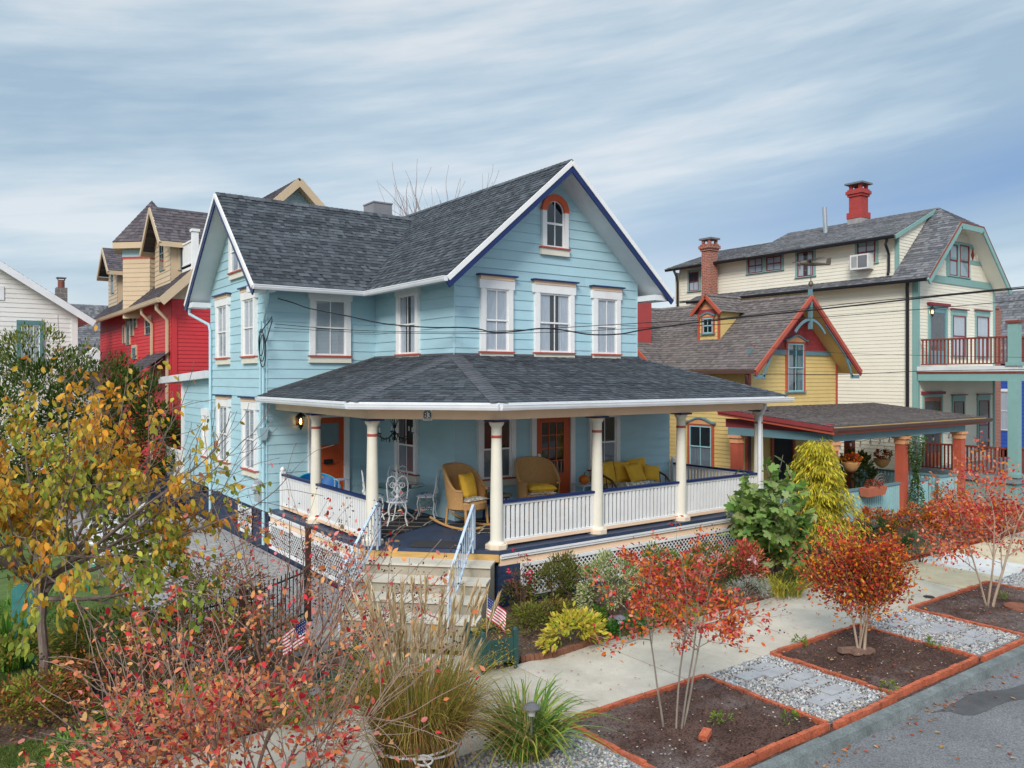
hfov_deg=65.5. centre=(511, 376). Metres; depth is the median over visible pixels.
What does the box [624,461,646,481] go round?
pillow
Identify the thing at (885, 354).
cable
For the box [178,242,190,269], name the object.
window
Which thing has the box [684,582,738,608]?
perennials
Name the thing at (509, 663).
ground
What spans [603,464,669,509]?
loveseat
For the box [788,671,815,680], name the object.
stepping stone
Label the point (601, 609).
perennials
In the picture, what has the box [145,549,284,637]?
barberry shrub
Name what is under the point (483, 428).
window
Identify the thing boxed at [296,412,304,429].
wall lantern
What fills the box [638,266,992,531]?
yellow cottage
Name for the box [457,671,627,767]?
daylily
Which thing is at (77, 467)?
cherry tree
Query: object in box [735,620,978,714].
fallen leaves
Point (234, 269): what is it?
window
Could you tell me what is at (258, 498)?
electric meter
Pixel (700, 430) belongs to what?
window
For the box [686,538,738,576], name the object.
perennials
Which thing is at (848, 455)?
potted mums
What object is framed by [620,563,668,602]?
perennials
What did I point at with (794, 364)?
window
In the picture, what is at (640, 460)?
pillow
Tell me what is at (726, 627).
crape myrtle
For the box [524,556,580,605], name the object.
green rose bush
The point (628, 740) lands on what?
mulch chips
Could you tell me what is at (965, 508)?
crape myrtle
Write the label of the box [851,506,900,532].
nandina
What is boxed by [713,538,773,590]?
red rose bush
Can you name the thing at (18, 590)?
turquoise fence panel
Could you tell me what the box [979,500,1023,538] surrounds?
nandina
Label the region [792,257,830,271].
weathervane
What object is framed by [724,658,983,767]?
verge soil
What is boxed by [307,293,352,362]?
window
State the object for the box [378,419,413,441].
chandelier
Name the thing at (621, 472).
pillow
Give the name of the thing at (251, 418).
window
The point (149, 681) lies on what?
twiggy shrub
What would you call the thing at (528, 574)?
spindly rose bush
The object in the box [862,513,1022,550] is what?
fallen leaves
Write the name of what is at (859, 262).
air conditioner
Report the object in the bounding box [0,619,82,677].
leafy plants
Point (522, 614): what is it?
perennials
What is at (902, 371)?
cable
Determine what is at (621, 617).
path light
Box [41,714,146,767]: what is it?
ivy
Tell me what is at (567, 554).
perennials
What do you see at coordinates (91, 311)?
grey roofed house
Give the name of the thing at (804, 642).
weed
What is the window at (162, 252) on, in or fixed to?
in the red house at (146, 263)
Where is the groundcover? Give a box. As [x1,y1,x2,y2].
[1,683,103,738]
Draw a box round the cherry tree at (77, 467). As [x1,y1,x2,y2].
[0,323,332,698]
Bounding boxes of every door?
[321,417,343,488]
[537,417,569,508]
[774,438,791,499]
[925,397,940,467]
[931,308,945,363]
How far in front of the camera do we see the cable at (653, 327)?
15.88 m
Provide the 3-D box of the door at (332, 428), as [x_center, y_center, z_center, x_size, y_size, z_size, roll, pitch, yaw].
[-4.586,2.095,19.956,0.797,2.170,0.100,0,0,-36]
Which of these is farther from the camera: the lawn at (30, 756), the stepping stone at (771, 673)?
the stepping stone at (771, 673)
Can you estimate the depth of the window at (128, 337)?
36.67 m
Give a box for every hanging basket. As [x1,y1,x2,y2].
[842,441,860,471]
[873,439,890,467]
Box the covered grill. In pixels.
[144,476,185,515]
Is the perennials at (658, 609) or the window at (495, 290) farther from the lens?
the window at (495, 290)
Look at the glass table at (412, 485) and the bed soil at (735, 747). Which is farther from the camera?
the glass table at (412, 485)
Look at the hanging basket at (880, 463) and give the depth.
24.06 m
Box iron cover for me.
[1003,602,1023,611]
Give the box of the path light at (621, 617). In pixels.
[614,615,625,639]
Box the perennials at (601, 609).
[573,602,608,626]
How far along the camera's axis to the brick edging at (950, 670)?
11.58 m
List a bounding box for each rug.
[381,508,444,537]
[439,518,524,534]
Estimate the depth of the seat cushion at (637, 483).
19.33 m
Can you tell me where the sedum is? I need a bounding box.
[0,666,98,721]
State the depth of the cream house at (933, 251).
30.11 m
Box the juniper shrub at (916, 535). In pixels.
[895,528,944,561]
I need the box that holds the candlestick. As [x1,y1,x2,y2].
[394,464,398,484]
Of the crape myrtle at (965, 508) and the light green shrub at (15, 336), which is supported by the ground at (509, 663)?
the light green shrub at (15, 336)
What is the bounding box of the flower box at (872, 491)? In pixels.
[859,485,887,496]
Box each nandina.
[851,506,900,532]
[890,499,941,532]
[924,482,972,524]
[930,500,981,537]
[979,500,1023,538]
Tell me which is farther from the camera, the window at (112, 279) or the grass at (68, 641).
the window at (112, 279)
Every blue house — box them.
[138,159,794,650]
[995,290,1023,446]
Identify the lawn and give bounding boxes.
[0,478,180,702]
[0,731,77,767]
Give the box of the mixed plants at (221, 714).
[162,695,263,746]
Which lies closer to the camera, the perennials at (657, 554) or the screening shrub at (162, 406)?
the perennials at (657, 554)
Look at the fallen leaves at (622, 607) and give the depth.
14.55 m
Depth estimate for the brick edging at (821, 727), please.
9.41 m
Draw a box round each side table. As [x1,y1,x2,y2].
[483,492,511,519]
[572,482,590,509]
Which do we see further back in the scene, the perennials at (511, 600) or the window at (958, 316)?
the window at (958, 316)
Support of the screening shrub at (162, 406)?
on the ground at (509, 663)
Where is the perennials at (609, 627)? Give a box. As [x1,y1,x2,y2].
[604,609,654,639]
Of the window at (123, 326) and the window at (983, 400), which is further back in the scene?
the window at (123, 326)
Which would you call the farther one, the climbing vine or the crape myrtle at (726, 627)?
the climbing vine
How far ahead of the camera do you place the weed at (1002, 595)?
14.96 m
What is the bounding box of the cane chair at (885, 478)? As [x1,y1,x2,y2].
[873,473,888,484]
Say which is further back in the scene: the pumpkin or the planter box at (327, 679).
the pumpkin
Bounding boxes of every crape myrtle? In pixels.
[15,524,484,767]
[166,462,462,696]
[584,511,791,728]
[780,508,930,649]
[902,431,1023,606]
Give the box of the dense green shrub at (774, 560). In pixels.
[743,546,783,574]
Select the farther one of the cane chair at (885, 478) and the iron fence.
the cane chair at (885, 478)
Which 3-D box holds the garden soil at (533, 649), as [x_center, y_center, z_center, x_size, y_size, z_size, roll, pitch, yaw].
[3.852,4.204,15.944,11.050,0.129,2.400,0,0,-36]
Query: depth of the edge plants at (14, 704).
9.53 m
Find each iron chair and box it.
[361,470,384,519]
[386,475,408,525]
[388,465,407,513]
[415,469,439,519]
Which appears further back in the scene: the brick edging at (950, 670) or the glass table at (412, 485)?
the glass table at (412, 485)
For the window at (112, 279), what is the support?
in the red house at (146, 263)
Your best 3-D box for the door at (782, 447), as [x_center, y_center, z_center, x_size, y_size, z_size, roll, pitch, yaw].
[8.619,2.905,25.376,1.000,2.050,0.020,0,0,-36]
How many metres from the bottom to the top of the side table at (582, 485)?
0.628 m
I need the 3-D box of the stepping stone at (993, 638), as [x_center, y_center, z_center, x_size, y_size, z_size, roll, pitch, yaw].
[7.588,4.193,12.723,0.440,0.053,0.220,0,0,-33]
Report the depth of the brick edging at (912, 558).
20.13 m
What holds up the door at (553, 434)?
in the blue house at (544, 251)
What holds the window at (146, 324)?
in the red house at (146, 263)
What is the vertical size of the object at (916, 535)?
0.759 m
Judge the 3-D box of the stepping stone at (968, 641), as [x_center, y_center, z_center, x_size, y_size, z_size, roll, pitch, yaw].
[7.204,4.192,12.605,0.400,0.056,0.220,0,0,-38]
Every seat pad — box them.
[463,496,489,502]
[528,491,557,494]
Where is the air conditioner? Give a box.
[850,253,873,270]
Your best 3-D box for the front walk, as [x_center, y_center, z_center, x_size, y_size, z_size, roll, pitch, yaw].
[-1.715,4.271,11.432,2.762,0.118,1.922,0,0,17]
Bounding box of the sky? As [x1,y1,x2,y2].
[0,0,1023,307]
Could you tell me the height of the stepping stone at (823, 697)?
0.057 m
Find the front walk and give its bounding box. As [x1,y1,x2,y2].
[304,640,502,686]
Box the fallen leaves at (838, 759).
[837,676,1018,761]
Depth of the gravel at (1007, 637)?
13.03 m
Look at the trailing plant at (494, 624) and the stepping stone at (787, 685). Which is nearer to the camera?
the stepping stone at (787, 685)
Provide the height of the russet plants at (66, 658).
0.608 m
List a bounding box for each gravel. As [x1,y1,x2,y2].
[455,725,639,767]
[709,654,887,721]
[868,609,1020,654]
[993,571,1023,586]
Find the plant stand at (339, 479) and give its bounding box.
[334,478,349,490]
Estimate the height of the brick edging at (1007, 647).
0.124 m
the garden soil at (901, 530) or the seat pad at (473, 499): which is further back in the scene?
the garden soil at (901, 530)
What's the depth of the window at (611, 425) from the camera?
20.28 m
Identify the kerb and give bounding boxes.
[751,644,1023,767]
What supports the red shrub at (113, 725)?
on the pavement
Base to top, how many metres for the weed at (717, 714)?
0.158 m
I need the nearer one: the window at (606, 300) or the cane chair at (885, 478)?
the window at (606, 300)
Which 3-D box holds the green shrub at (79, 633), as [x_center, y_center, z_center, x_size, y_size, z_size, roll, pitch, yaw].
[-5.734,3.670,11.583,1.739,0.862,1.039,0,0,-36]
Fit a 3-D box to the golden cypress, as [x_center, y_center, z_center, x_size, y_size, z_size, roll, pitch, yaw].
[7.030,2.767,18.256,2.263,2.829,2.356,0,0,-36]
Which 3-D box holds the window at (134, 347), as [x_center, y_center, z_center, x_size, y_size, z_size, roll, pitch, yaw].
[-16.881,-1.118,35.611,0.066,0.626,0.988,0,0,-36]
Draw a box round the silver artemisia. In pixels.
[725,572,774,605]
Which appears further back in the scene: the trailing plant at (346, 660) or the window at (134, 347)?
the window at (134, 347)
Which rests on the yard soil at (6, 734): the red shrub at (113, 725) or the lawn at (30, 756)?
the lawn at (30, 756)
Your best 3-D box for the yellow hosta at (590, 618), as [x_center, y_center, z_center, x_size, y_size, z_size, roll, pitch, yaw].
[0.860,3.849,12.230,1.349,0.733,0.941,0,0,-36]
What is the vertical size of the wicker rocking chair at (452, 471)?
1.325 m
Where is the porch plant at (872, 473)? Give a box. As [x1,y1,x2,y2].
[839,447,879,488]
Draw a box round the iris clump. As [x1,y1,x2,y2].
[0,585,75,671]
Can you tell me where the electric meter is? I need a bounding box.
[251,480,261,502]
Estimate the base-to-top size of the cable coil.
1.226 m
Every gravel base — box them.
[716,656,888,724]
[875,610,1021,657]
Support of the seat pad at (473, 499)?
on the wicker rocking chair at (452, 471)
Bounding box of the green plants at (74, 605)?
[0,585,83,625]
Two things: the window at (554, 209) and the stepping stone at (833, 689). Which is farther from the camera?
the window at (554, 209)
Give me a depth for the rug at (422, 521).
17.32 m
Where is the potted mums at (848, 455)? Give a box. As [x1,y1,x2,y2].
[838,451,863,462]
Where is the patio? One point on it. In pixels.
(211, 542)
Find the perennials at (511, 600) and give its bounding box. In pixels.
[499,580,538,606]
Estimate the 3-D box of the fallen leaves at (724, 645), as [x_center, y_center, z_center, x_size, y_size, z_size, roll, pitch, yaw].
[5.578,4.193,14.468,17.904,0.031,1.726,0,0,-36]
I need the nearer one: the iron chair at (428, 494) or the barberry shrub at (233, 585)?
the barberry shrub at (233, 585)
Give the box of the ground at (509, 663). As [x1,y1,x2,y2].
[21,443,1007,707]
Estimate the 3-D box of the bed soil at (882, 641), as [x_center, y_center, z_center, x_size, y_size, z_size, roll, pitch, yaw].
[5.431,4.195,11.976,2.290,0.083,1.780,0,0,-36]
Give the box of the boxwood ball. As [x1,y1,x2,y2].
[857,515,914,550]
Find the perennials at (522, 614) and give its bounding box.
[506,599,555,634]
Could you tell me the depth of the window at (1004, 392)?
42.27 m
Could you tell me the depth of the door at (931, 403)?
29.18 m
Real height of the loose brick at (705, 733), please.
0.080 m
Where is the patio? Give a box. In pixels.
[48,498,344,667]
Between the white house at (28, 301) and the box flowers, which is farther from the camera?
the white house at (28, 301)
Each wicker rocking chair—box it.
[429,462,489,530]
[510,456,564,520]
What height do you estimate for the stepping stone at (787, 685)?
0.058 m
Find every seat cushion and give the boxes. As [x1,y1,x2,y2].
[528,483,557,492]
[625,480,649,493]
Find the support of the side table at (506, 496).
on the rug at (484, 529)
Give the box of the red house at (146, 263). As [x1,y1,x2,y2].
[86,178,324,475]
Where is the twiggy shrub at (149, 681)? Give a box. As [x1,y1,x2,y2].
[32,604,229,717]
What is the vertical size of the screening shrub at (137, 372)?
5.796 m
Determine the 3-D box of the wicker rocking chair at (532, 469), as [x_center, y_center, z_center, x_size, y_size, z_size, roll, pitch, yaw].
[0.581,2.501,17.874,1.041,1.347,1.511,0,0,-22]
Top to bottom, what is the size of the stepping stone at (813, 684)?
0.051 m
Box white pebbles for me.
[598,589,1021,767]
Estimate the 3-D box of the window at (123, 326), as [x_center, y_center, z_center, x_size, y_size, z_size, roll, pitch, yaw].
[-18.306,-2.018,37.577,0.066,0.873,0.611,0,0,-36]
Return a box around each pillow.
[458,472,477,497]
[602,461,616,483]
[613,461,629,481]
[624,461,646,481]
[628,457,644,471]
[644,464,659,480]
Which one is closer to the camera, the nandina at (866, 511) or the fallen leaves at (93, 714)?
the fallen leaves at (93, 714)
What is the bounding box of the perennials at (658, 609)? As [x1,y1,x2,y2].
[633,598,678,622]
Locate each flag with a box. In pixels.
[282,618,321,656]
[486,594,505,636]
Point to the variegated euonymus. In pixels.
(602, 560)
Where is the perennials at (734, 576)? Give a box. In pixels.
[703,553,741,587]
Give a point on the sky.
(735, 122)
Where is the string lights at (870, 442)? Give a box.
[839,433,950,448]
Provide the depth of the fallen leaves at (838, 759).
9.29 m
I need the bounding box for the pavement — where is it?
[128,531,1023,767]
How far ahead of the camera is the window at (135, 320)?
35.40 m
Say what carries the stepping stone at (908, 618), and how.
on the gravel at (1007, 637)
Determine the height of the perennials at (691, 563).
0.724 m
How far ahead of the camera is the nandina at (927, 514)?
20.74 m
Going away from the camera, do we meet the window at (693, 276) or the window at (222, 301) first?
the window at (222, 301)
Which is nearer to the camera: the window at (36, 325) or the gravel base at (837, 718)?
the gravel base at (837, 718)
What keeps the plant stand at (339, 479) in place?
on the blue house at (544, 251)
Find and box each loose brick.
[698,727,711,741]
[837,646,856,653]
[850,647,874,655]
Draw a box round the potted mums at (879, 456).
[873,448,892,459]
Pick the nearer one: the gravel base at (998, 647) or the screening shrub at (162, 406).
the gravel base at (998, 647)
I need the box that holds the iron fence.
[142,526,311,683]
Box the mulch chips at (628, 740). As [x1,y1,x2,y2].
[585,584,1023,767]
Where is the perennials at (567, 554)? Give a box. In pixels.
[538,549,588,593]
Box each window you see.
[17,320,43,366]
[110,270,114,293]
[122,325,125,343]
[126,321,130,344]
[130,318,133,335]
[131,345,136,358]
[133,318,137,327]
[144,316,151,334]
[159,240,165,271]
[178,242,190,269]
[200,408,208,463]
[211,292,231,364]
[212,394,231,469]
[227,220,246,280]
[237,285,258,363]
[237,396,258,478]
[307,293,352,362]
[393,419,419,481]
[394,287,420,357]
[475,419,516,486]
[476,273,518,355]
[531,278,579,357]
[539,194,570,256]
[587,415,619,476]
[589,285,625,357]
[685,417,715,466]
[687,269,700,292]
[699,312,715,334]
[745,258,764,274]
[764,255,784,272]
[784,335,808,392]
[795,250,816,278]
[855,241,878,263]
[947,242,959,277]
[950,308,969,357]
[951,394,967,452]
[958,242,971,279]
[974,309,992,358]
[976,393,990,451]
[1001,389,1007,429]
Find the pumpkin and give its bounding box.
[579,472,589,483]
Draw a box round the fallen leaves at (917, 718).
[816,663,1019,767]
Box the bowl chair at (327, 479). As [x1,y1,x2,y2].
[299,472,340,488]
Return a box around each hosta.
[0,665,91,713]
[532,601,609,655]
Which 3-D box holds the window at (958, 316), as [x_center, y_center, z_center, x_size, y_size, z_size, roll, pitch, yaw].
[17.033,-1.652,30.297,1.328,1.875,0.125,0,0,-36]
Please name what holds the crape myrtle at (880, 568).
on the bed soil at (882, 641)
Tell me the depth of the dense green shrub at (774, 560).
16.62 m
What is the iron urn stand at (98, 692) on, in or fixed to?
on the yard soil at (6, 734)
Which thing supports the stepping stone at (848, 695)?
on the gravel at (769, 687)
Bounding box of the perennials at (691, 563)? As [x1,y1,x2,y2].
[656,556,707,596]
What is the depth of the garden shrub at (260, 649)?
11.33 m
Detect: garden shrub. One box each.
[112,595,238,678]
[211,602,309,672]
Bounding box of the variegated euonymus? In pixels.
[572,548,648,623]
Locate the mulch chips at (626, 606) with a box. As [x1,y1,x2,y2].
[507,551,825,650]
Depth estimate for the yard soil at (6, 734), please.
9.83 m
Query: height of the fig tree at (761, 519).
2.523 m
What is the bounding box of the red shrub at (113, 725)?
[49,674,247,767]
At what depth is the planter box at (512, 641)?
11.45 m
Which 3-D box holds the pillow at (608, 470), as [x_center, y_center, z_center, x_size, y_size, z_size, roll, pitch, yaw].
[2.366,2.363,19.707,0.520,0.539,0.245,0,0,-40]
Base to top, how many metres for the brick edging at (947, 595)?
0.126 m
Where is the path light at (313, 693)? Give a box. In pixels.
[309,687,323,724]
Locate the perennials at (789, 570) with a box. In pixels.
[775,564,816,588]
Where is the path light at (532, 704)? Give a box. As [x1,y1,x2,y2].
[522,702,540,764]
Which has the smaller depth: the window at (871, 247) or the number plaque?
the number plaque
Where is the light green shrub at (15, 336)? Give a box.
[0,319,89,479]
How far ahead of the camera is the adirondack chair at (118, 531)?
17.09 m
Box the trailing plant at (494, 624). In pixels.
[471,618,515,671]
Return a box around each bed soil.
[574,678,817,767]
[782,627,968,690]
[919,583,1023,632]
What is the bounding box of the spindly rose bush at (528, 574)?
[504,548,535,610]
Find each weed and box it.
[707,709,734,725]
[779,708,800,724]
[790,633,807,645]
[878,679,899,691]
[925,635,941,647]
[998,591,1009,599]
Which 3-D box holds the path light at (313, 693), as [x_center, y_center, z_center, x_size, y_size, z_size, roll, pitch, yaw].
[-2.353,3.973,9.613,0.193,0.455,0.193,0,0,-36]
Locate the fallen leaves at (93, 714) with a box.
[3,654,282,767]
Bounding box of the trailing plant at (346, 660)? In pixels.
[326,639,369,695]
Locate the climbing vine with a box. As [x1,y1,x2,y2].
[905,435,927,523]
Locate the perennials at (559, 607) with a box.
[526,593,576,625]
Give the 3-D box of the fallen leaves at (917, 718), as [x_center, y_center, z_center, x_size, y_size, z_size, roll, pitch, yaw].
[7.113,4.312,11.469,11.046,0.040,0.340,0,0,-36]
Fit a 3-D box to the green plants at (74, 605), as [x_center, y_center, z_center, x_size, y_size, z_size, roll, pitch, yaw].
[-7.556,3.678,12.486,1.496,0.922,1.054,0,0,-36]
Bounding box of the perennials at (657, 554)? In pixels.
[638,540,681,587]
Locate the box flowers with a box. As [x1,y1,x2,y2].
[864,479,884,488]
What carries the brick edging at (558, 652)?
on the garden soil at (533, 649)
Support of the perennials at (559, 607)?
on the garden soil at (533, 649)
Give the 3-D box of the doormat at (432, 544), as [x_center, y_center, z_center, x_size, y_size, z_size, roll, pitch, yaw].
[-1.318,3.168,15.065,1.200,0.010,0.540,0,0,9]
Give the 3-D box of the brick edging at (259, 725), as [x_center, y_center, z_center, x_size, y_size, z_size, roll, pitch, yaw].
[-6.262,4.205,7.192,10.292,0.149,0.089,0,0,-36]
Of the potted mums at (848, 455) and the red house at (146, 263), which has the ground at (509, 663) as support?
the red house at (146, 263)
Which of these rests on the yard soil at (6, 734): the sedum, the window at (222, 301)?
the sedum
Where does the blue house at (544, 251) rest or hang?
on the ground at (509, 663)
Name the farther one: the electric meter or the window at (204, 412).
the window at (204, 412)
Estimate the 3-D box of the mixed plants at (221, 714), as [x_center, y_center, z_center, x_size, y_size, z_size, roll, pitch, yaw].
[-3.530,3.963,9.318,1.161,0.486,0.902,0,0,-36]
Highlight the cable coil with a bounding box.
[258,317,271,366]
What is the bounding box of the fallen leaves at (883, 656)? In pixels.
[693,581,1023,721]
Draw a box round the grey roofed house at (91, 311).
[71,304,107,436]
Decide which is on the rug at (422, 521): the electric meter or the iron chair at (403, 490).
the iron chair at (403, 490)
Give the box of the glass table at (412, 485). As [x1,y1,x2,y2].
[378,482,424,520]
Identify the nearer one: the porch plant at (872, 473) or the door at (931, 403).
the porch plant at (872, 473)
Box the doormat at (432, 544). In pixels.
[408,540,471,548]
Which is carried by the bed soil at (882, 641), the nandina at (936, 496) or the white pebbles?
the white pebbles
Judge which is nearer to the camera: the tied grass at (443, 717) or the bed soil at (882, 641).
the tied grass at (443, 717)
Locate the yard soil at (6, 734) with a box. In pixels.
[0,652,354,763]
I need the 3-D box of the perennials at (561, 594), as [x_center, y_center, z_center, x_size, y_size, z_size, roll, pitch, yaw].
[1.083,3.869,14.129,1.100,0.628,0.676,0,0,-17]
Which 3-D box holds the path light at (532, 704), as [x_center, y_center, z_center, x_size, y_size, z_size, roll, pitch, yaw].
[0.211,3.862,8.622,0.193,0.675,0.193,0,0,-36]
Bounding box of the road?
[806,662,1023,767]
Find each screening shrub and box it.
[0,336,115,516]
[0,366,44,521]
[25,336,160,501]
[94,367,180,504]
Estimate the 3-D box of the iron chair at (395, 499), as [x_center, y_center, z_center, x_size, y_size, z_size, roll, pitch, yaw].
[-2.458,2.626,17.081,0.473,1.089,0.518,0,0,-8]
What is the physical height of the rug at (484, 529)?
0.010 m
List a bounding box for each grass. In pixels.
[0,598,167,700]
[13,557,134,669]
[305,560,583,767]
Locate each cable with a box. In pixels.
[274,300,1023,333]
[277,286,1023,331]
[278,287,1023,335]
[753,345,1023,357]
[759,369,1023,374]
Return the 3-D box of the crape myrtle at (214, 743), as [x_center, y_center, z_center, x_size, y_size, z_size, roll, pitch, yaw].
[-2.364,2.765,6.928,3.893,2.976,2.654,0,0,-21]
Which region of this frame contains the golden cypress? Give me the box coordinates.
[779,437,875,560]
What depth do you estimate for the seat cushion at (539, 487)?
17.59 m
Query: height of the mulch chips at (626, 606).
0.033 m
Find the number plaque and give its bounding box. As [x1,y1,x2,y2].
[423,410,431,419]
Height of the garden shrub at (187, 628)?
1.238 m
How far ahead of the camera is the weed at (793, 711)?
9.64 m
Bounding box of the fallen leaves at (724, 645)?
[359,545,1019,722]
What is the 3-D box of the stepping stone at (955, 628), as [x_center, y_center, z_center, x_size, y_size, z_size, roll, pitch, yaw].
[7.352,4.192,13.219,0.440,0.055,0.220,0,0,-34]
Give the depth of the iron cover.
14.43 m
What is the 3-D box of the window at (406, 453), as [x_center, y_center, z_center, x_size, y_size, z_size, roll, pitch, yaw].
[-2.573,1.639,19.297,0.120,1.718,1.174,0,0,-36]
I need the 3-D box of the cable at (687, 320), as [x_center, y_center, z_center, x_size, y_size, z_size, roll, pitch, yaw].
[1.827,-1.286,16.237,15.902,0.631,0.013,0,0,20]
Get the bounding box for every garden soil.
[481,543,906,661]
[823,504,1023,557]
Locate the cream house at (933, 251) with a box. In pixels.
[664,180,1023,504]
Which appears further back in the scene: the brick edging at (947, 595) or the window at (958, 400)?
the window at (958, 400)
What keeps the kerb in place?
on the ground at (509, 663)
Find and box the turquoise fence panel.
[12,583,35,666]
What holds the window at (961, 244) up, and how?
in the cream house at (933, 251)
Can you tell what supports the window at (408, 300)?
in the blue house at (544, 251)
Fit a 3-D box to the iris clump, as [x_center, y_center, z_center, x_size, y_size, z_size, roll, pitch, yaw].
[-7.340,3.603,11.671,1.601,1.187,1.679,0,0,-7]
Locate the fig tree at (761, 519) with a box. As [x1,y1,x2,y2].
[717,455,817,573]
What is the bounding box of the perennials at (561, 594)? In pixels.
[549,578,596,609]
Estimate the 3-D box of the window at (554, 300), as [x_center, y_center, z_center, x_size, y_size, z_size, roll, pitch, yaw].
[1.046,-1.365,19.181,1.394,1.918,0.165,0,0,-36]
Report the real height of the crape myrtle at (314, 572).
3.194 m
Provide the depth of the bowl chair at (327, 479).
19.06 m
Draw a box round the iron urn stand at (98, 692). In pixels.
[90,659,121,721]
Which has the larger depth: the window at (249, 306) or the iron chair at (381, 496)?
the window at (249, 306)
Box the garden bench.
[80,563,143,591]
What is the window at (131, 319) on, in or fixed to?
in the red house at (146, 263)
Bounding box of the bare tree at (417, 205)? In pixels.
[377,163,498,216]
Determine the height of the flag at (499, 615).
0.650 m
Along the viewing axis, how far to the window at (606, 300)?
20.19 m
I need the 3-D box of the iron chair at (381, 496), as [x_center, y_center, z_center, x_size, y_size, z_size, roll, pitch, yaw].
[-3.100,2.626,17.775,0.518,1.089,0.473,0,0,-13]
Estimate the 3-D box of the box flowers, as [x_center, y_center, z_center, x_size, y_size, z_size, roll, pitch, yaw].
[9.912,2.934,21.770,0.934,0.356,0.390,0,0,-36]
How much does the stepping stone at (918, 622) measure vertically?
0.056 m
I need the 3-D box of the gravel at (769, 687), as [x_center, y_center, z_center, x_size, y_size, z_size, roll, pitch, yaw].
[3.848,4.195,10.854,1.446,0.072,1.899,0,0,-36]
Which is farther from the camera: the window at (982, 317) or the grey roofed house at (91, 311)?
the grey roofed house at (91, 311)
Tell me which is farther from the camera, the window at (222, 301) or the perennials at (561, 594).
the window at (222, 301)
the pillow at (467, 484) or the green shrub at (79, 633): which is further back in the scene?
the pillow at (467, 484)
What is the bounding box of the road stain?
[935,684,1023,714]
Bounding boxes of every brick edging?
[84,701,349,767]
[520,560,896,663]
[563,674,829,767]
[770,623,978,698]
[833,693,896,728]
[906,527,1022,561]
[908,580,1023,636]
[981,637,1023,661]
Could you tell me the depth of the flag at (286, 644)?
10.52 m
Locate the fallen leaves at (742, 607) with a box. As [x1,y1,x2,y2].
[540,553,952,659]
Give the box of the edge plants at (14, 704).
[0,676,62,729]
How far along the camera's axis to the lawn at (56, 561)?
15.42 m
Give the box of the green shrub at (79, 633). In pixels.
[50,600,174,662]
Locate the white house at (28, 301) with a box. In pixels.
[0,261,95,474]
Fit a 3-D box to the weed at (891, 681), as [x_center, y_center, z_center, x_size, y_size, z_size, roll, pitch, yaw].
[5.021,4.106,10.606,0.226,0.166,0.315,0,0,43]
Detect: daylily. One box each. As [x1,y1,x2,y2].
[69,669,264,759]
[252,678,346,732]
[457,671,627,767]
[621,591,722,630]
[747,570,823,598]
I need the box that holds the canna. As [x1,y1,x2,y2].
[680,546,707,597]
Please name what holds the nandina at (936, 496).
on the garden soil at (901, 530)
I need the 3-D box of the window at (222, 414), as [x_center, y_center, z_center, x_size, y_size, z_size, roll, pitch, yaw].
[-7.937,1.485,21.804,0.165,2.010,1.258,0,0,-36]
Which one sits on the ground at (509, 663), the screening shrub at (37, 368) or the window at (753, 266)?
the screening shrub at (37, 368)
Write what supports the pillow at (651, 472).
on the loveseat
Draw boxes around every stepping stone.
[735,669,764,681]
[749,662,776,671]
[762,666,790,678]
[775,679,805,691]
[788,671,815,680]
[802,676,831,688]
[806,693,837,706]
[818,684,848,695]
[834,690,865,703]
[886,620,910,627]
[894,615,916,620]
[907,618,930,625]
[922,626,947,634]
[931,621,952,627]
[944,624,968,632]
[954,636,979,644]
[960,630,984,637]
[975,634,1000,642]
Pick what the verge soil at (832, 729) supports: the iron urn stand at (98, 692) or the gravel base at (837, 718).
the gravel base at (837, 718)
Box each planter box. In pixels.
[315,638,368,698]
[464,622,518,674]
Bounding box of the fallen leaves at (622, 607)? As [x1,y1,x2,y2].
[519,550,809,650]
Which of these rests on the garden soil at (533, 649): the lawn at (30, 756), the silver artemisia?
the silver artemisia
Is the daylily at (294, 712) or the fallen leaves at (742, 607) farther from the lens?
the fallen leaves at (742, 607)
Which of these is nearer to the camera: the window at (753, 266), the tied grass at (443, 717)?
the tied grass at (443, 717)
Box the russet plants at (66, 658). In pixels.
[27,650,121,700]
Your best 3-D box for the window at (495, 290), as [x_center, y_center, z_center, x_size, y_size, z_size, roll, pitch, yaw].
[-0.331,-1.365,18.183,1.082,1.931,0.165,0,0,-36]

